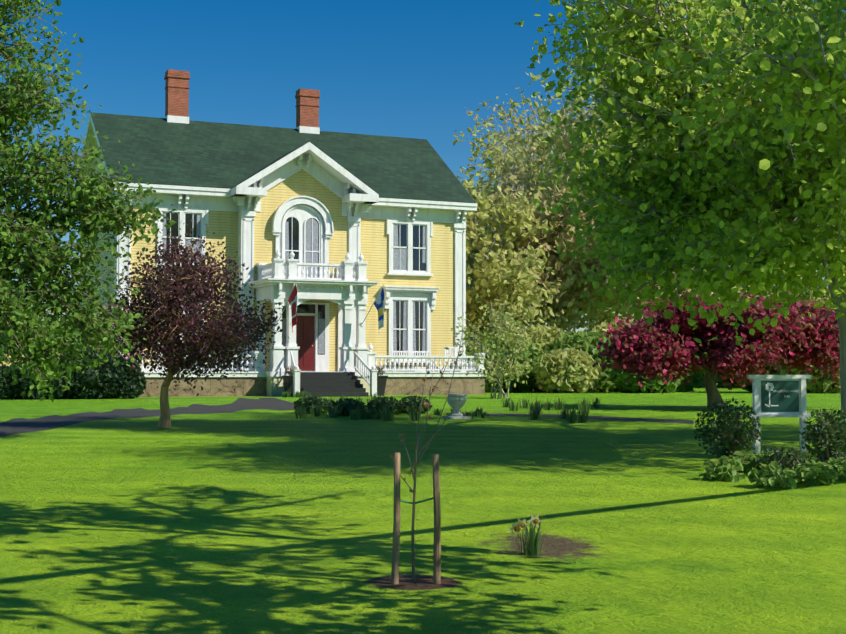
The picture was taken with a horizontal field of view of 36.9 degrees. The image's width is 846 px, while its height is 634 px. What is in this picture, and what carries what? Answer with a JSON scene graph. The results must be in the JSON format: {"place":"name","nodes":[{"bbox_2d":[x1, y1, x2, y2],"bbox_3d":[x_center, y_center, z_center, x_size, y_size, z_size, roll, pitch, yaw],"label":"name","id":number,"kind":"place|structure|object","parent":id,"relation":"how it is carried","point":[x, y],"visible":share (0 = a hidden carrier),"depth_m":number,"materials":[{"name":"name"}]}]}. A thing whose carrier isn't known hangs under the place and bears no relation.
{"place":"outdoors","nodes":[
{"label":"outdoors","id":0,"kind":"place"},
{"bbox_2d":[0,352,23,365],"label":"outbuilding walls","id":1,"kind":"structure","parent":0,"point":[7,364],"depth_m":99.27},
{"bbox_2d":[9,369,31,383],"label":"evergreen shrub","id":2,"kind":"object","parent":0,"point":[26,380],"depth_m":44.95,"materials":[{"name":"green plant"}]},
{"bbox_2d":[68,349,96,369],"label":"evergreen shrub","id":3,"kind":"object","parent":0,"point":[85,354],"depth_m":45.95,"materials":[{"name":"green plant"}]},
{"bbox_2d":[49,314,116,356],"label":"green shrub","id":4,"kind":"object","parent":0,"point":[71,343],"depth_m":48.74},
{"bbox_2d":[94,351,121,372],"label":"evergreen shrub","id":5,"kind":"object","parent":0,"point":[119,357],"depth_m":46.15,"materials":[{"name":"green plant"}]},
{"bbox_2d":[118,358,141,379],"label":"evergreen shrub","id":6,"kind":"object","parent":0,"point":[129,362],"depth_m":46.27,"materials":[{"name":"green plant"}]},
{"bbox_2d":[0,398,294,436],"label":"driveway","id":7,"kind":"structure","parent":0,"point":[15,426],"depth_m":35.99,"materials":[{"name":"grey asphalt"}]},
{"bbox_2d":[79,138,453,393],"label":"house walls","id":8,"kind":"structure","parent":0,"point":[223,226],"depth_m":55.80,"materials":[{"name":"yellow wood"}]},
{"bbox_2d":[90,112,475,202],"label":"house roof","id":9,"kind":"structure","parent":8,"relation":"on","point":[160,151],"depth_m":57.85,"materials":[{"name":"green tile"}]},
{"bbox_2d":[164,69,319,127],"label":"chimneys","id":10,"kind":"object","parent":9,"relation":"on","point":[177,87],"visible":0.9,"depth_m":58.78,"materials":[{"name":"red brick"}]},
{"bbox_2d":[162,212,425,355],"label":"house curtains","id":11,"kind":"object","parent":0,"point":[399,258],"visible":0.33,"depth_m":55.31,"materials":[{"name":"white fabric"}]},
{"bbox_2d":[0,0,844,344],"label":"sky","id":12,"kind":"structure","parent":0,"point":[393,68],"materials":[{"name":"blue"}]},
{"bbox_2d":[0,384,845,633],"bbox_3d":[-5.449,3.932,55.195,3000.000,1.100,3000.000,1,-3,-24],"label":"lawn","id":13,"kind":"structure","parent":0,"point":[259,521],"depth_m":13.59,"materials":[{"name":"green plant"}]},
{"bbox_2d":[0,364,7,371],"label":"evergreen shrub","id":14,"kind":"object","parent":13,"relation":"on","point":[3,367],"visible":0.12,"depth_m":45.35,"materials":[{"name":"green plant"}]},
{"bbox_2d":[0,369,28,399],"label":"evergreen shrub","id":15,"kind":"object","parent":13,"relation":"on","point":[8,393],"depth_m":44.88,"materials":[{"name":"green plant"}]},
{"bbox_2d":[5,360,80,399],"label":"evergreen shrub","id":16,"kind":"object","parent":13,"relation":"on","point":[48,394],"depth_m":45.15,"materials":[{"name":"green plant"}]},
{"bbox_2d":[25,306,78,354],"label":"hedge","id":17,"kind":"object","parent":13,"relation":"on","point":[53,313],"depth_m":131.84,"materials":[{"name":"green plant"}]},
{"bbox_2d":[55,349,124,398],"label":"evergreen shrub","id":18,"kind":"object","parent":13,"relation":"on","point":[101,394],"depth_m":45.74,"materials":[{"name":"green plant"}]},
{"bbox_2d":[0,0,180,401],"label":"tree","id":19,"kind":"object","parent":13,"relation":"on","point":[24,75],"depth_m":26.26,"materials":[{"name":"green plant"}]},
{"bbox_2d":[83,302,145,363],"bbox_3d":[-11.935,0.908,49.178,2.450,3.047,2.437,1,-3,-24],"label":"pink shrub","id":20,"kind":"object","parent":13,"relation":"on","point":[126,358],"depth_m":48.92,"materials":[{"name":"plant"}]},
{"bbox_2d":[95,371,146,398],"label":"evergreen shrub","id":21,"kind":"object","parent":13,"relation":"on","point":[137,385],"depth_m":46.25,"materials":[{"name":"green plant"}]},
{"bbox_2d":[110,367,132,382],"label":"evergreen shrub","id":22,"kind":"object","parent":13,"relation":"on","point":[122,375],"visible":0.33,"depth_m":46.04,"materials":[{"name":"green plant"}]},
{"bbox_2d":[78,219,296,428],"bbox_3d":[-5.476,0.169,29.510,4.667,4.878,4.498,1,-3,-24],"label":"plum tree","id":23,"kind":"object","parent":13,"relation":"on","point":[193,330],"depth_m":29.24,"materials":[{"name":"purple plant"}]},
{"bbox_2d":[78,114,486,396],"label":"house trim","id":24,"kind":"structure","parent":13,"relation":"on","point":[346,288],"depth_m":54.44,"materials":[{"name":"white wood"}]},
{"bbox_2d":[288,284,296,331],"bbox_3d":[-5.270,-0.363,51.103,0.138,2.018,0.587,2,-3,-43],"label":"flag","id":25,"kind":"object","parent":24,"relation":"attached to","point":[293,307],"depth_m":50.99,"materials":[{"name":"red fabric"}]},
{"bbox_2d":[162,213,425,355],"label":"window panes","id":26,"kind":"object","parent":24,"relation":"in","point":[294,244],"visible":0.27,"depth_m":55.29,"materials":[{"name":"glass"}]},
{"bbox_2d":[296,316,314,370],"bbox_3d":[-5.224,1.127,54.803,1.120,2.370,0.045,1,-3,-24],"label":"house door","id":27,"kind":"structure","parent":24,"relation":"in","point":[304,333],"depth_m":54.85,"materials":[{"name":"red wood"}]},
{"bbox_2d":[278,280,383,345],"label":"flagpoles","id":28,"kind":"object","parent":24,"relation":"attached to","point":[363,321],"visible":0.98,"depth_m":52.38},
{"bbox_2d":[374,288,383,329],"bbox_3d":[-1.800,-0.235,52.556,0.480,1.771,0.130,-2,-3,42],"label":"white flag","id":29,"kind":"object","parent":24,"relation":"attached to","point":[380,322],"visible":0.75,"depth_m":52.49,"materials":[{"name":"white fabric"}]},
{"bbox_2d":[378,307,382,317],"bbox_3d":[-1.767,-0.201,52.491,0.247,0.564,0.086,-2,-3,40],"label":"yellow flag","id":30,"kind":"object","parent":29,"relation":"attached to","point":[380,312],"visible":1,"depth_m":52.47,"materials":[{"name":"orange fabric"}]},
{"bbox_2d":[391,347,460,371],"bbox_3d":[0.117,1.882,56.829,3.135,1.140,0.800,1,-3,-24],"label":"veranda furniture","id":31,"kind":"object","parent":24,"relation":"on","point":[452,351],"visible":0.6,"depth_m":56.96,"materials":[{"name":"white paint"}]},
{"bbox_2d":[466,239,511,265],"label":"overhead wires","id":32,"kind":"object","parent":24,"relation":"attached to","point":[485,253],"visible":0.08,"depth_m":62.05,"materials":[{"name":"black"}]},
{"bbox_2d":[140,377,484,396],"bbox_3d":[-4.834,2.944,54.132,15.400,0.780,2.520,1,-3,-24],"label":"house foundation","id":33,"kind":"object","parent":13,"relation":"on","point":[246,386],"visible":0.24,"depth_m":51.88,"materials":[{"name":"brown stone"}]},
{"bbox_2d":[294,395,330,413],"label":"bed plant","id":34,"kind":"object","parent":13,"relation":"on","point":[325,403],"depth_m":36.80,"materials":[{"name":"green plant"}]},
{"bbox_2d":[266,376,369,395],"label":"panels","id":35,"kind":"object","parent":13,"relation":"on","point":[274,386],"visible":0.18,"depth_m":51.59,"materials":[{"name":"white wood"}]},
{"bbox_2d":[300,372,368,396],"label":"house steps","id":36,"kind":"structure","parent":13,"relation":"on","point":[332,384],"depth_m":51.23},
{"bbox_2d":[282,376,387,396],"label":"planters","id":37,"kind":"object","parent":13,"relation":"on","point":[288,382],"visible":0.54,"depth_m":51.91,"materials":[{"name":"white"}]},
{"bbox_2d":[285,367,292,375],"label":"potted flowers","id":38,"kind":"object","parent":37,"relation":"on","point":[290,373],"visible":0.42,"depth_m":51.01,"materials":[{"name":"green plant"}]},
{"bbox_2d":[371,368,384,375],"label":"potted flowers","id":39,"kind":"object","parent":37,"relation":"on","point":[381,372],"visible":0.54,"depth_m":52.18,"materials":[{"name":"green plant"}]},
{"bbox_2d":[328,397,366,415],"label":"bed plant","id":40,"kind":"object","parent":13,"relation":"on","point":[351,401],"depth_m":35.60,"materials":[{"name":"green plant"}]},
{"bbox_2d":[366,396,403,414],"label":"bed plant","id":41,"kind":"object","parent":13,"relation":"on","point":[375,401],"depth_m":36.51,"materials":[{"name":"green plant"}]},
{"bbox_2d":[396,395,431,413],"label":"bed plant","id":42,"kind":"object","parent":13,"relation":"on","point":[404,400],"depth_m":37.36,"materials":[{"name":"green plant"}]},
{"bbox_2d":[391,452,440,584],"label":"wooden stakes","id":43,"kind":"object","parent":13,"relation":"on","point":[436,546],"visible":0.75,"depth_m":10.20,"materials":[{"name":"brown wood"}]},
{"bbox_2d":[400,497,432,503],"bbox_3d":[-0.057,1.484,10.264,0.338,0.073,0.096,0,-3,-4],"label":"tree tie","id":44,"kind":"object","parent":43,"relation":"attached to","point":[417,502],"visible":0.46,"depth_m":10.26,"materials":[{"name":"green"}]},
{"bbox_2d":[389,331,462,581],"bbox_3d":[0.026,1.128,10.252,0.533,2.030,0.278,1,-3,-24],"label":"sapling","id":45,"kind":"object","parent":13,"relation":"on","point":[412,527],"depth_m":10.27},
{"bbox_2d":[281,390,602,422],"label":"iris bed leaves","id":46,"kind":"object","parent":13,"relation":"on","point":[534,412],"visible":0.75,"depth_m":35.28,"materials":[{"name":"green plant"}]},
{"bbox_2d":[442,394,470,418],"bbox_3d":[0.922,2.447,34.837,0.600,0.680,0.600,1,-3,-24],"label":"garden urn","id":47,"kind":"object","parent":13,"relation":"on","point":[459,400],"visible":0.94,"depth_m":34.66,"materials":[{"name":"stone"}]},
{"bbox_2d":[445,293,544,398],"bbox_3d":[2.846,1.138,49.271,3.608,4.103,3.006,1,-3,-24],"label":"shrub","id":48,"kind":"object","parent":13,"relation":"on","point":[507,331],"depth_m":49.25,"materials":[{"name":"green plant"}]},
{"bbox_2d":[457,167,552,351],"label":"tree","id":49,"kind":"object","parent":13,"relation":"on","point":[490,190],"depth_m":78.00,"materials":[{"name":"green plant"}]},
{"bbox_2d":[467,333,548,392],"bbox_3d":[4.187,2.366,61.895,4.730,3.245,3.338,1,-3,-24],"label":"pale bush","id":50,"kind":"object","parent":13,"relation":"on","point":[531,385],"depth_m":60.98,"materials":[{"name":"green plant"}]},
{"bbox_2d":[453,110,570,323],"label":"tree","id":51,"kind":"object","parent":13,"relation":"on","point":[488,164],"depth_m":84.23,"materials":[{"name":"green plant"}]},
{"bbox_2d":[460,179,572,346],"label":"tree","id":52,"kind":"object","parent":13,"relation":"on","point":[523,288],"depth_m":65.44,"materials":[{"name":"plant"}]},
{"bbox_2d":[508,515,546,555],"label":"daffodil","id":53,"kind":"object","parent":13,"relation":"on","point":[531,540],"depth_m":11.64,"materials":[{"name":"green plant"}]},
{"bbox_2d":[508,514,541,535],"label":"daffodil petals","id":54,"kind":"object","parent":53,"relation":"attached to","point":[522,522],"visible":0.75,"depth_m":11.69,"materials":[{"name":"plant"}]},
{"bbox_2d":[513,519,537,532],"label":"daffodil centers","id":55,"kind":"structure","parent":53,"relation":"attached to","point":[517,530],"depth_m":11.67,"materials":[{"name":"yellow plant"}]},
{"bbox_2d":[463,85,598,338],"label":"tree","id":56,"kind":"object","parent":13,"relation":"on","point":[516,124],"depth_m":90.67,"materials":[{"name":"green plant"}]},
{"bbox_2d":[466,165,604,328],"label":"tree","id":57,"kind":"object","parent":13,"relation":"on","point":[565,260],"depth_m":68.43,"materials":[{"name":"green plant"}]},
{"bbox_2d":[500,324,579,391],"bbox_3d":[6.059,2.182,63.952,5.217,3.688,3.734,1,-3,-24],"label":"pale bush","id":58,"kind":"object","parent":13,"relation":"on","point":[547,332],"depth_m":63.20,"materials":[{"name":"plant"}]},
{"bbox_2d":[474,155,615,332],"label":"tree","id":59,"kind":"object","parent":13,"relation":"on","point":[557,297],"depth_m":69.40,"materials":[{"name":"green plant"}]},
{"bbox_2d":[509,86,597,330],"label":"tree","id":60,"kind":"object","parent":13,"relation":"on","point":[580,151],"depth_m":105.43,"materials":[{"name":"green plant"}]},
{"bbox_2d":[533,347,601,392],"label":"pale bush","id":61,"kind":"object","parent":13,"relation":"on","point":[558,362],"depth_m":59.21,"materials":[{"name":"green plant"}]},
{"bbox_2d":[507,97,631,331],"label":"tree","id":62,"kind":"object","parent":13,"relation":"on","point":[550,190],"depth_m":84.77,"materials":[{"name":"green plant"}]},
{"bbox_2d":[543,331,615,391],"bbox_3d":[7.943,2.309,63.003,4.966,3.329,3.619,1,-3,-24],"label":"pale bush","id":63,"kind":"object","parent":13,"relation":"on","point":[586,340],"depth_m":62.16,"materials":[{"name":"green plant"}]},
{"bbox_2d":[524,49,645,331],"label":"tree","id":64,"kind":"object","parent":13,"relation":"on","point":[568,281],"depth_m":69.50,"materials":[{"name":"green plant"}]},
{"bbox_2d":[506,58,670,332],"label":"tree","id":65,"kind":"object","parent":13,"relation":"on","point":[545,127],"depth_m":73.32,"materials":[{"name":"green plant"}]},
{"bbox_2d":[565,308,643,329],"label":"tree","id":66,"kind":"object","parent":13,"relation":"on","point":[566,320],"depth_m":96.60,"materials":[{"name":"green plant"}]},
{"bbox_2d":[591,318,645,391],"bbox_3d":[10.343,2.085,65.101,5.488,4.118,4.009,1,-3,-24],"label":"pale bush","id":67,"kind":"object","parent":13,"relation":"on","point":[600,329],"visible":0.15,"depth_m":64.68,"materials":[{"name":"green plant"}]},
{"bbox_2d":[581,218,678,321],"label":"tree","id":68,"kind":"object","parent":13,"relation":"on","point":[608,314],"depth_m":80.88,"materials":[{"name":"green plant"}]},
{"bbox_2d":[576,232,703,321],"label":"tree","id":69,"kind":"object","parent":13,"relation":"on","point":[639,303],"depth_m":68.02,"materials":[{"name":"green plant"}]},
{"bbox_2d":[610,361,683,392],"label":"pale bush","id":70,"kind":"object","parent":13,"relation":"on","point":[619,380],"depth_m":59.30,"materials":[{"name":"green plant"}]},
{"bbox_2d":[579,97,718,296],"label":"tree","id":71,"kind":"object","parent":13,"relation":"on","point":[620,204],"depth_m":72.68,"materials":[{"name":"green plant"}]},
{"bbox_2d":[514,0,845,417],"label":"maple tree","id":72,"kind":"object","parent":13,"relation":"on","point":[794,121],"depth_m":23.72,"materials":[{"name":"green plant"}]},
{"bbox_2d":[675,352,707,391],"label":"bush","id":73,"kind":"object","parent":13,"relation":"on","point":[697,380],"depth_m":63.52,"materials":[{"name":"green plant"}]},
{"bbox_2d":[592,289,839,408],"bbox_3d":[10.445,1.014,41.580,9.744,4.206,5.378,0,-3,8],"label":"crabapple tree","id":74,"kind":"object","parent":13,"relation":"on","point":[661,340],"depth_m":40.95,"materials":[{"name":"plant"}]},
{"bbox_2d":[699,455,744,481],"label":"hosta leaves","id":75,"kind":"object","parent":13,"relation":"on","point":[727,472],"visible":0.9,"depth_m":18.55,"materials":[{"name":"green plant"}]},
{"bbox_2d":[711,351,739,386],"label":"hedge","id":76,"kind":"object","parent":13,"relation":"on","point":[724,383],"depth_m":84.00,"materials":[{"name":"green plant"}]},
{"bbox_2d":[694,398,762,457],"bbox_3d":[5.487,2.019,22.758,1.210,1.133,1.211,1,-3,-24],"label":"bush","id":77,"kind":"object","parent":13,"relation":"on","point":[731,414],"depth_m":22.60,"materials":[{"name":"green plant"}]},
{"bbox_2d":[678,235,785,352],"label":"tree","id":78,"kind":"object","parent":13,"relation":"on","point":[738,291],"depth_m":82.31,"materials":[{"name":"green plant"}]},
{"bbox_2d":[728,450,762,473],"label":"hosta leaves","id":79,"kind":"object","parent":13,"relation":"on","point":[745,459],"visible":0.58,"depth_m":19.73,"materials":[{"name":"green plant"}]},
{"bbox_2d":[733,360,786,391],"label":"hedge","id":80,"kind":"object","parent":13,"relation":"on","point":[748,387],"depth_m":61.06,"materials":[{"name":"green plant"}]},
{"bbox_2d":[747,461,797,488],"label":"hosta leaves","id":81,"kind":"object","parent":13,"relation":"on","point":[777,476],"visible":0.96,"depth_m":17.58,"materials":[{"name":"green plant"}]},
{"bbox_2d":[738,275,810,297],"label":"tree","id":82,"kind":"object","parent":13,"relation":"on","point":[773,286],"depth_m":91.22,"materials":[{"name":"green plant"}]},
{"bbox_2d":[747,375,810,453],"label":"inn sign posts","id":83,"kind":"object","parent":13,"relation":"on","point":[802,414],"visible":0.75,"depth_m":23.70,"materials":[{"name":"white wood"}]},
{"bbox_2d":[761,381,798,411],"bbox_3d":[6.673,1.481,23.718,0.706,0.581,0.211,1,-3,-24],"label":"sign panel","id":84,"kind":"object","parent":83,"relation":"attached to","point":[790,403],"visible":1,"depth_m":23.72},
{"bbox_2d":[765,383,777,406],"bbox_3d":[6.504,1.456,23.691,0.260,0.459,0.078,1,-3,-24],"label":"sign emblem","id":85,"kind":"object","parent":84,"relation":"on","point":[771,385],"visible":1,"depth_m":23.69,"materials":[{"name":"white paint"}]},
{"bbox_2d":[754,446,812,472],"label":"bush","id":86,"kind":"object","parent":13,"relation":"on","point":[775,456],"depth_m":19.38,"materials":[{"name":"green plant"}]},
{"bbox_2d":[755,285,819,305],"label":"tree","id":87,"kind":"object","parent":13,"relation":"on","point":[793,288],"depth_m":79.71,"materials":[{"name":"green plant"}]},
{"bbox_2d":[773,298,840,392],"bbox_3d":[19.372,1.507,60.442,6.218,4.955,3.948,1,-3,-24],"label":"hedge","id":88,"kind":"object","parent":13,"relation":"on","point":[823,385],"depth_m":59.07,"materials":[{"name":"plant"}]},
{"bbox_2d":[793,460,840,486],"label":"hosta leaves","id":89,"kind":"object","parent":13,"relation":"on","point":[814,474],"visible":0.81,"depth_m":17.99,"materials":[{"name":"green plant"}]},
{"bbox_2d":[804,288,830,301],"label":"tree","id":90,"kind":"object","parent":13,"relation":"on","point":[826,297],"visible":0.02,"depth_m":77.25,"materials":[{"name":"green plant"}]},
{"bbox_2d":[799,407,845,461],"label":"bush","id":91,"kind":"object","parent":13,"relation":"on","point":[840,428],"depth_m":21.87,"materials":[{"name":"green plant"}]},
{"bbox_2d":[820,457,845,480],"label":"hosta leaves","id":92,"kind":"object","parent":13,"relation":"on","point":[838,465],"visible":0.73,"depth_m":18.77,"materials":[{"name":"green plant"}]},
{"bbox_2d":[826,407,845,456],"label":"bush","id":93,"kind":"object","parent":13,"relation":"on","point":[844,451],"depth_m":22.78,"materials":[{"name":"green plant"}]},
{"bbox_2d":[448,413,693,423],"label":"garden path","id":94,"kind":"structure","parent":0,"point":[621,418],"depth_m":35.48,"materials":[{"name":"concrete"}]}
]}

